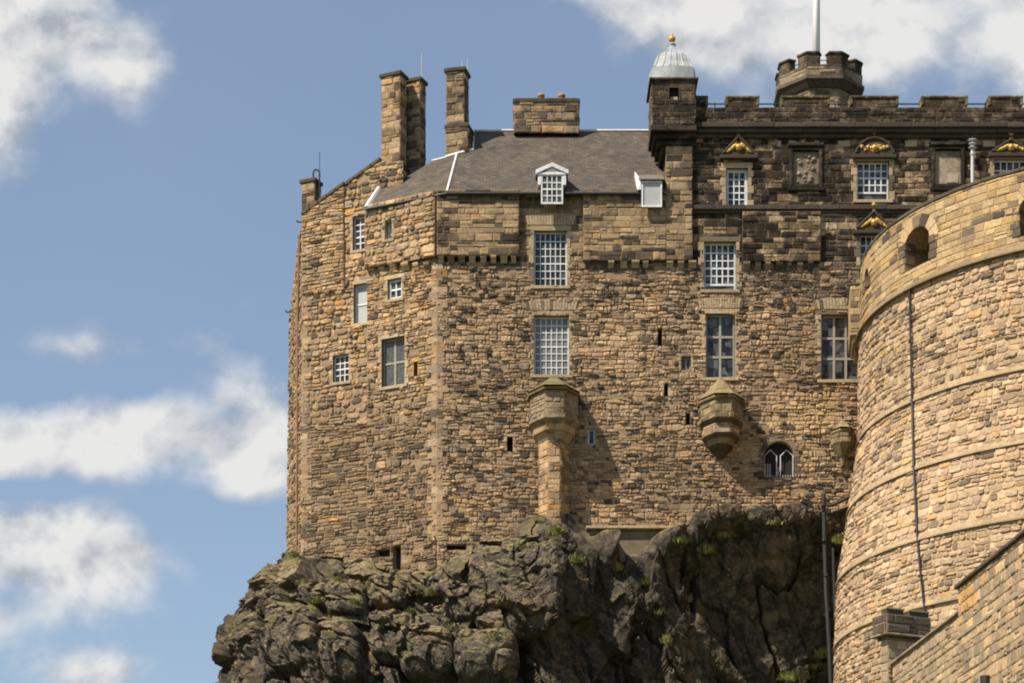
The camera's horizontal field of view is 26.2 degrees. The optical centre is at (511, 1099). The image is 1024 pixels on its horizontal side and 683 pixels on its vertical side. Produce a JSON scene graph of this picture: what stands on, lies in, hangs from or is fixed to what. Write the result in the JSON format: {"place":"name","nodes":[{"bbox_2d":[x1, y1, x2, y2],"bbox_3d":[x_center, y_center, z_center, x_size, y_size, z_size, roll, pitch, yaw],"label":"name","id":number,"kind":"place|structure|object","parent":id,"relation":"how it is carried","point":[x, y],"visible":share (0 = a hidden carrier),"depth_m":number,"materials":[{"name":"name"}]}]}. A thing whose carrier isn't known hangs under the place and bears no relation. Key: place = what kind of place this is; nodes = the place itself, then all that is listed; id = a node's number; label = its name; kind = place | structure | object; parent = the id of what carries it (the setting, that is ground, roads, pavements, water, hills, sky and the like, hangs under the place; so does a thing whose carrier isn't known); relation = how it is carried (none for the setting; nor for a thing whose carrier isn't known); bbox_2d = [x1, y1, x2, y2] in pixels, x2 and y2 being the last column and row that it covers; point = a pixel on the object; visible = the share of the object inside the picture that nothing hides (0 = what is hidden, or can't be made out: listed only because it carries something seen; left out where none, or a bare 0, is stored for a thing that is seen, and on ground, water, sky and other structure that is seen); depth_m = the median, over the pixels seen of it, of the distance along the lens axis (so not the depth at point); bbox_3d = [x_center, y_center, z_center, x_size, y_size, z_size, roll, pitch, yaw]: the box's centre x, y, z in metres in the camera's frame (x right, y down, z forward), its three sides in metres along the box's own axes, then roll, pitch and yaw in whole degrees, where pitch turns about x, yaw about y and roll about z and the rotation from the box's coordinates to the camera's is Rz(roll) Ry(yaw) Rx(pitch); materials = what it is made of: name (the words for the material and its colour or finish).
{"place":"outdoors","nodes":[
{"label":"outdoors","id":0,"kind":"place"},
{"bbox_2d":[0,0,1023,682],"label":"sky","id":1,"kind":"structure","parent":0,"point":[155,154],"materials":[{"name":"blue"}]},
{"bbox_2d":[211,502,848,682],"bbox_3d":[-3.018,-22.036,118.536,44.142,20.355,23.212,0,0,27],"label":"crag","id":2,"kind":"structure","parent":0,"point":[753,611],"depth_m":114.10,"materials":[{"name":"grey stone"}]},
{"bbox_2d":[286,550,300,558],"bbox_3d":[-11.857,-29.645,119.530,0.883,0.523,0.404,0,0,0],"label":"grass tuft","id":3,"kind":"object","parent":2,"relation":"on","point":[294,554],"visible":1,"depth_m":119.46,"materials":[{"name":"green plant"}]},
{"bbox_2d":[295,577,312,585],"bbox_3d":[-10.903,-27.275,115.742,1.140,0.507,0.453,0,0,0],"label":"grass tuft","id":4,"kind":"object","parent":2,"relation":"on","point":[303,580],"visible":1,"depth_m":115.62,"materials":[{"name":"green plant"}]},
{"bbox_2d":[306,594,324,602],"bbox_3d":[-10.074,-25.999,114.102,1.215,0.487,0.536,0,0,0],"label":"grass tuft","id":5,"kind":"object","parent":2,"relation":"on","point":[317,598],"visible":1,"depth_m":114.03,"materials":[{"name":"green plant"}]},
{"bbox_2d":[330,575,347,582],"bbox_3d":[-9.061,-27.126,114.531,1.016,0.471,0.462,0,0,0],"label":"grass tuft","id":6,"kind":"object","parent":2,"relation":"on","point":[337,578],"visible":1,"depth_m":114.43,"materials":[{"name":"green plant"}]},
{"bbox_2d":[342,597,361,605],"bbox_3d":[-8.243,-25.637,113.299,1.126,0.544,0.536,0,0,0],"label":"grass tuft","id":7,"kind":"object","parent":2,"relation":"on","point":[351,601],"visible":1,"depth_m":113.18,"materials":[{"name":"green plant"}]},
{"bbox_2d":[363,579,370,587],"bbox_3d":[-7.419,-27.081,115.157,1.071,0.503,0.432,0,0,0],"label":"grass tuft","id":8,"kind":"object","parent":2,"relation":"on","point":[367,582],"visible":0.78,"depth_m":115.09,"materials":[{"name":"green plant"}]},
{"bbox_2d":[398,607,415,614],"bbox_3d":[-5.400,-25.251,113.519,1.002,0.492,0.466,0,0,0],"label":"grass tuft","id":9,"kind":"object","parent":2,"relation":"on","point":[410,611],"visible":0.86,"depth_m":113.46,"materials":[{"name":"green plant"}]},
{"bbox_2d":[414,587,441,596],"bbox_3d":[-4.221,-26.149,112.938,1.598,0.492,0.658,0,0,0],"label":"grass tuft","id":10,"kind":"object","parent":2,"relation":"on","point":[428,590],"visible":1,"depth_m":112.87,"materials":[{"name":"green plant"}]},
{"bbox_2d":[442,623,463,630],"bbox_3d":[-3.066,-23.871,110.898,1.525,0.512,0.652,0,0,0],"label":"grass tuft","id":11,"kind":"object","parent":2,"relation":"on","point":[451,626],"visible":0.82,"depth_m":110.75,"materials":[{"name":"green plant"}]},
{"bbox_2d":[481,631,506,638],"bbox_3d":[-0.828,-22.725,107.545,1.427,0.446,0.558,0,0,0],"label":"grass tuft","id":12,"kind":"object","parent":2,"relation":"on","point":[495,635],"visible":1,"depth_m":107.43,"materials":[{"name":"green plant"}]},
{"bbox_2d":[506,541,532,550],"bbox_3d":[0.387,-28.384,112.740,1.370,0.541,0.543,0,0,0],"label":"grass tuft","id":13,"kind":"object","parent":2,"relation":"on","point":[521,546],"visible":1,"depth_m":112.62,"materials":[{"name":"green plant"}]},
{"bbox_2d":[543,524,569,534],"bbox_3d":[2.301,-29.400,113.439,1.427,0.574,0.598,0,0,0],"label":"grass tuft","id":14,"kind":"object","parent":2,"relation":"on","point":[557,530],"visible":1,"depth_m":113.33,"materials":[{"name":"green plant"}]},
{"bbox_2d":[564,553,587,563],"bbox_3d":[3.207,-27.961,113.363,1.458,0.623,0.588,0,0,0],"label":"grass tuft","id":15,"kind":"object","parent":2,"relation":"on","point":[575,558],"visible":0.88,"depth_m":113.25,"materials":[{"name":"green plant"}]},
{"bbox_2d":[612,561,625,570],"bbox_3d":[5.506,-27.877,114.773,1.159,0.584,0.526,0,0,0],"label":"grass tuft","id":16,"kind":"object","parent":2,"relation":"on","point":[619,566],"visible":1,"depth_m":114.67,"materials":[{"name":"green plant"}]},
{"bbox_2d":[586,526,671,562],"bbox_3d":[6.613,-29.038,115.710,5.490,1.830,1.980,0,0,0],"label":"retaining wall","id":17,"kind":"structure","parent":2,"relation":"on","point":[635,540],"depth_m":115.00,"materials":[{"name":"stone"}]},
{"bbox_2d":[635,573,650,585],"bbox_3d":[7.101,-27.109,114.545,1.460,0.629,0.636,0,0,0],"label":"grass tuft","id":18,"kind":"object","parent":2,"relation":"on","point":[645,581],"visible":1,"depth_m":114.43,"materials":[{"name":"green plant"}]},
{"bbox_2d":[285,33,1023,602],"bbox_3d":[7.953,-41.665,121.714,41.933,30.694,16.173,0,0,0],"label":"castle","id":19,"kind":"structure","parent":2,"relation":"on","point":[549,309],"depth_m":115.79,"materials":[{"name":"stone"}]},
{"bbox_2d":[334,355,348,381],"bbox_3d":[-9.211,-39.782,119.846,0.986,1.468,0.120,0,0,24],"label":"window","id":20,"kind":"structure","parent":19,"relation":"in","point":[341,363],"depth_m":119.86,"materials":[{"name":"white paint"}]},
{"bbox_2d":[354,216,364,249],"bbox_3d":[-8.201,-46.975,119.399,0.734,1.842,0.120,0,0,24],"label":"window","id":21,"kind":"structure","parent":19,"relation":"in","point":[359,223],"depth_m":119.42,"materials":[{"name":"white paint"}]},
{"bbox_2d":[355,284,366,322],"bbox_3d":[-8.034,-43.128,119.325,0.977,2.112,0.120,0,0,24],"label":"window","id":22,"kind":"structure","parent":19,"relation":"in","point":[360,291],"depth_m":119.37,"materials":[{"name":"white paint"}]},
{"bbox_2d":[388,223,391,238],"bbox_3d":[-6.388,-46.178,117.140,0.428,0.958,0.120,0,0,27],"label":"window","id":23,"kind":"structure","parent":19,"relation":"in","point":[389,225],"depth_m":117.14,"materials":[{"name":"grey glass"}]},
{"bbox_2d":[384,337,404,386],"bbox_3d":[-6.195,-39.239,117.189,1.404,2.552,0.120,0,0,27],"label":"window","id":24,"kind":"structure","parent":19,"relation":"in","point":[394,350],"depth_m":117.17,"materials":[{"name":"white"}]},
{"bbox_2d":[389,279,401,298],"bbox_3d":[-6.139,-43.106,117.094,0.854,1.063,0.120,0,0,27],"label":"window","id":25,"kind":"structure","parent":19,"relation":"in","point":[395,286],"depth_m":117.11,"materials":[{"name":"white paint"}]},
{"bbox_2d":[534,233,566,284],"bbox_3d":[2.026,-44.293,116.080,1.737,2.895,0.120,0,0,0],"label":"window","id":26,"kind":"structure","parent":19,"relation":"in","point":[550,249],"depth_m":116.09,"materials":[{"name":"white paint"}]},
{"bbox_2d":[534,317,568,374],"bbox_3d":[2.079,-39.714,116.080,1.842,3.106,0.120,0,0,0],"label":"window","id":27,"kind":"structure","parent":19,"relation":"in","point":[551,335],"depth_m":116.09,"materials":[{"name":"white paint"}]},
{"bbox_2d":[541,175,562,204],"bbox_3d":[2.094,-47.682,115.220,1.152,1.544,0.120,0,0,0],"label":"dormer window","id":28,"kind":"structure","parent":19,"relation":"in","point":[551,185],"depth_m":115.20,"materials":[{"name":"white paint"}]},
{"bbox_2d":[588,430,594,444],"bbox_3d":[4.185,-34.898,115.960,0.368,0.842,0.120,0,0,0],"label":"window","id":29,"kind":"structure","parent":19,"relation":"in","point":[591,433],"depth_m":115.95,"materials":[{"name":"blue glass"}]},
{"bbox_2d":[641,181,661,207],"bbox_3d":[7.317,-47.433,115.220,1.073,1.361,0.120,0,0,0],"label":"dormer window","id":30,"kind":"structure","parent":19,"relation":"in","point":[651,191],"depth_m":115.21,"materials":[{"name":"white paint"}]},
{"bbox_2d":[681,358,690,369],"bbox_3d":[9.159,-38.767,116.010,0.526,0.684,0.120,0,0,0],"label":"window","id":31,"kind":"structure","parent":19,"relation":"in","point":[685,362],"depth_m":115.98,"materials":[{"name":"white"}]},
{"bbox_2d":[704,244,735,288],"bbox_3d":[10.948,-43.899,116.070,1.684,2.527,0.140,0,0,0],"label":"window","id":32,"kind":"structure","parent":19,"relation":"in","point":[719,259],"depth_m":116.09,"materials":[{"name":"white paint"}]},
{"bbox_2d":[706,315,734,377],"bbox_3d":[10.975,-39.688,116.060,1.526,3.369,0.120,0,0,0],"label":"window","id":33,"kind":"structure","parent":19,"relation":"in","point":[720,329],"depth_m":116.06,"materials":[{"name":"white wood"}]},
{"bbox_2d":[726,170,747,204],"bbox_3d":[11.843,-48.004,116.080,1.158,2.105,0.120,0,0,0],"label":"window","id":34,"kind":"structure","parent":19,"relation":"in","point":[736,180],"depth_m":116.03,"materials":[{"name":"white paint"}]},
{"bbox_2d":[764,443,792,476],"bbox_3d":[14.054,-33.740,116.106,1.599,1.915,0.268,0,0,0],"label":"window","id":35,"kind":"structure","parent":19,"relation":"in","point":[776,455],"depth_m":116.17,"materials":[{"name":"glass"}]},
{"bbox_2d":[801,499,811,506],"bbox_3d":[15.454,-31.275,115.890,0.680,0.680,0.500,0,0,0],"label":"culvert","id":36,"kind":"object","parent":19,"relation":"attached to","point":[808,502],"visible":0.36,"depth_m":115.64,"materials":[{"name":"grey stone"}]},
{"bbox_2d":[773,51,863,106],"bbox_3d":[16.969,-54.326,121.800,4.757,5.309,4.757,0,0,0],"label":"watch tower","id":37,"kind":"structure","parent":19,"relation":"on","point":[837,77],"depth_m":119.82,"materials":[{"name":"stone"}]},
{"bbox_2d":[813,0,819,50],"bbox_3d":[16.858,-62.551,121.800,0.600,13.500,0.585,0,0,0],"label":"flagpole","id":38,"kind":"object","parent":37,"relation":"on","point":[816,25],"depth_m":121.63,"materials":[{"name":"white metal"}]},
{"bbox_2d":[821,316,857,379],"bbox_3d":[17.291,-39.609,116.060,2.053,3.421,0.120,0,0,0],"label":"window","id":39,"kind":"structure","parent":19,"relation":"in","point":[836,363],"depth_m":116.06,"materials":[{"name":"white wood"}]},
{"bbox_2d":[860,236,875,261],"bbox_3d":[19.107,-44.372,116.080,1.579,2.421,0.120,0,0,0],"label":"window","id":40,"kind":"structure","parent":19,"relation":"in","point":[865,241],"depth_m":116.09,"materials":[{"name":"white paint"}]},
{"bbox_2d":[857,163,887,198],"bbox_3d":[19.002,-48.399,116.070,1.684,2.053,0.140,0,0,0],"label":"window","id":41,"kind":"structure","parent":19,"relation":"in","point":[872,178],"depth_m":116.09,"materials":[{"name":"white paint"}]},
{"bbox_2d":[994,161,1023,174],"bbox_3d":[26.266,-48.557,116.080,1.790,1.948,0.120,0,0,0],"label":"window","id":42,"kind":"structure","parent":19,"relation":"in","point":[999,166],"depth_m":116.09,"materials":[{"name":"white paint"}]},
{"bbox_2d":[651,607,669,615],"bbox_3d":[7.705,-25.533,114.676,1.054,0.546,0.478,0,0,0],"label":"grass tuft","id":43,"kind":"object","parent":2,"relation":"on","point":[660,610],"visible":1,"depth_m":114.57,"materials":[{"name":"green plant"}]},
{"bbox_2d":[659,633,674,643],"bbox_3d":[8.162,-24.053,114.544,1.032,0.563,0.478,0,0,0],"label":"grass tuft","id":44,"kind":"object","parent":2,"relation":"on","point":[667,638],"visible":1,"depth_m":114.48,"materials":[{"name":"green plant"}]},
{"bbox_2d":[672,534,691,543],"bbox_3d":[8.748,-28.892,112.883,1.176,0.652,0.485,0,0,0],"label":"grass tuft","id":45,"kind":"object","parent":2,"relation":"on","point":[682,539],"visible":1,"depth_m":112.80,"materials":[{"name":"green plant"}]},
{"bbox_2d":[694,542,717,554],"bbox_3d":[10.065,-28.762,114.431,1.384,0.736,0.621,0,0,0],"label":"fern","id":46,"kind":"object","parent":2,"relation":"on","point":[707,549],"visible":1,"depth_m":114.35,"materials":[{"name":"green plant"}]},
{"bbox_2d":[713,531,736,538],"bbox_3d":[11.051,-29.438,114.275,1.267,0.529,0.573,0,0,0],"label":"grass tuft","id":47,"kind":"object","parent":2,"relation":"on","point":[724,534],"visible":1,"depth_m":114.18,"materials":[{"name":"green plant"}]},
{"bbox_2d":[762,515,787,525],"bbox_3d":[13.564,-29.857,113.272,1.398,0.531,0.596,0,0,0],"label":"grass tuft","id":48,"kind":"object","parent":2,"relation":"on","point":[774,521],"visible":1,"depth_m":113.21,"materials":[{"name":"green plant"}]},
{"bbox_2d":[775,668,814,681],"bbox_3d":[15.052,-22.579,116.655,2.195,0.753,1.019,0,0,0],"label":"grass tuft","id":49,"kind":"object","parent":2,"relation":"on","point":[793,676],"visible":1,"depth_m":116.48,"materials":[{"name":"green plant"}]},
{"bbox_2d":[809,661,826,670],"bbox_3d":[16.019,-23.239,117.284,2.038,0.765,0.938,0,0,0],"label":"grass tuft","id":50,"kind":"object","parent":2,"relation":"on","point":[813,666],"visible":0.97,"depth_m":117.06,"materials":[{"name":"green plant"}]},
{"bbox_2d":[813,646,832,658],"bbox_3d":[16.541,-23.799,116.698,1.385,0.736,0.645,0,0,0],"label":"grass tuft","id":51,"kind":"object","parent":2,"relation":"on","point":[821,652],"visible":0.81,"depth_m":116.64,"materials":[{"name":"green plant"}]},
{"bbox_2d":[820,493,832,682],"bbox_3d":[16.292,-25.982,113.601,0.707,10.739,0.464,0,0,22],"label":"drainpipe","id":52,"kind":"object","parent":2,"relation":"attached to","point":[823,503],"visible":1,"depth_m":113.50,"materials":[{"name":"metal"}]},
{"bbox_2d":[831,532,843,544],"bbox_3d":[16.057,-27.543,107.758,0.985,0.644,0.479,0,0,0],"label":"fern","id":53,"kind":"object","parent":2,"relation":"on","point":[836,539],"visible":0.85,"depth_m":107.70,"materials":[{"name":"green plant"}]},
{"bbox_3d":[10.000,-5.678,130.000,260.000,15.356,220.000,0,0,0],"label":"hillside","id":54,"kind":"structure","parent":0,"visible":0},
{"bbox_2d":[833,167,1023,682],"bbox_3d":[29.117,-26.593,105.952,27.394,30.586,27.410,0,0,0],"label":"round battery","id":55,"kind":"object","parent":54,"relation":"on","point":[934,516],"visible":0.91,"depth_m":98.53,"materials":[{"name":"stone"}]},
{"bbox_2d":[832,548,835,631],"bbox_3d":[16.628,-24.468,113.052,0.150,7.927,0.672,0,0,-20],"label":"drainpipe","id":56,"kind":"object","parent":55,"relation":"attached to","point":[833,570],"visible":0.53,"depth_m":113.16,"materials":[{"name":"metal"}]},
{"bbox_2d":[827,494,849,507],"bbox_3d":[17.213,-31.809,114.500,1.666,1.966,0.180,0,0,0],"label":"pipe","id":57,"kind":"object","parent":55,"relation":"attached to","point":[839,501],"visible":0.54,"depth_m":114.43,"materials":[{"name":"metal"}]},
{"bbox_2d":[890,529,1023,682],"bbox_3d":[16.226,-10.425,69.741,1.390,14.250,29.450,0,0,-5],"label":"boundary wall","id":58,"kind":"structure","parent":54,"relation":"on","point":[976,635],"depth_m":72.26,"materials":[{"name":"stone"}]},
{"bbox_2d":[870,607,930,682],"bbox_3d":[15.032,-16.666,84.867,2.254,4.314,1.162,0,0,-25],"label":"gate pier","id":59,"kind":"structure","parent":58,"relation":"on","point":[896,632],"depth_m":84.42,"materials":[{"name":"stone"}]},
{"bbox_2d":[980,675,989,682],"bbox_3d":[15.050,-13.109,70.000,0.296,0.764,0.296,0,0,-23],"label":"post","id":60,"kind":"object","parent":54,"relation":"on","point":[984,678],"visible":1,"depth_m":69.87,"materials":[{"name":"metal"}]}
]}

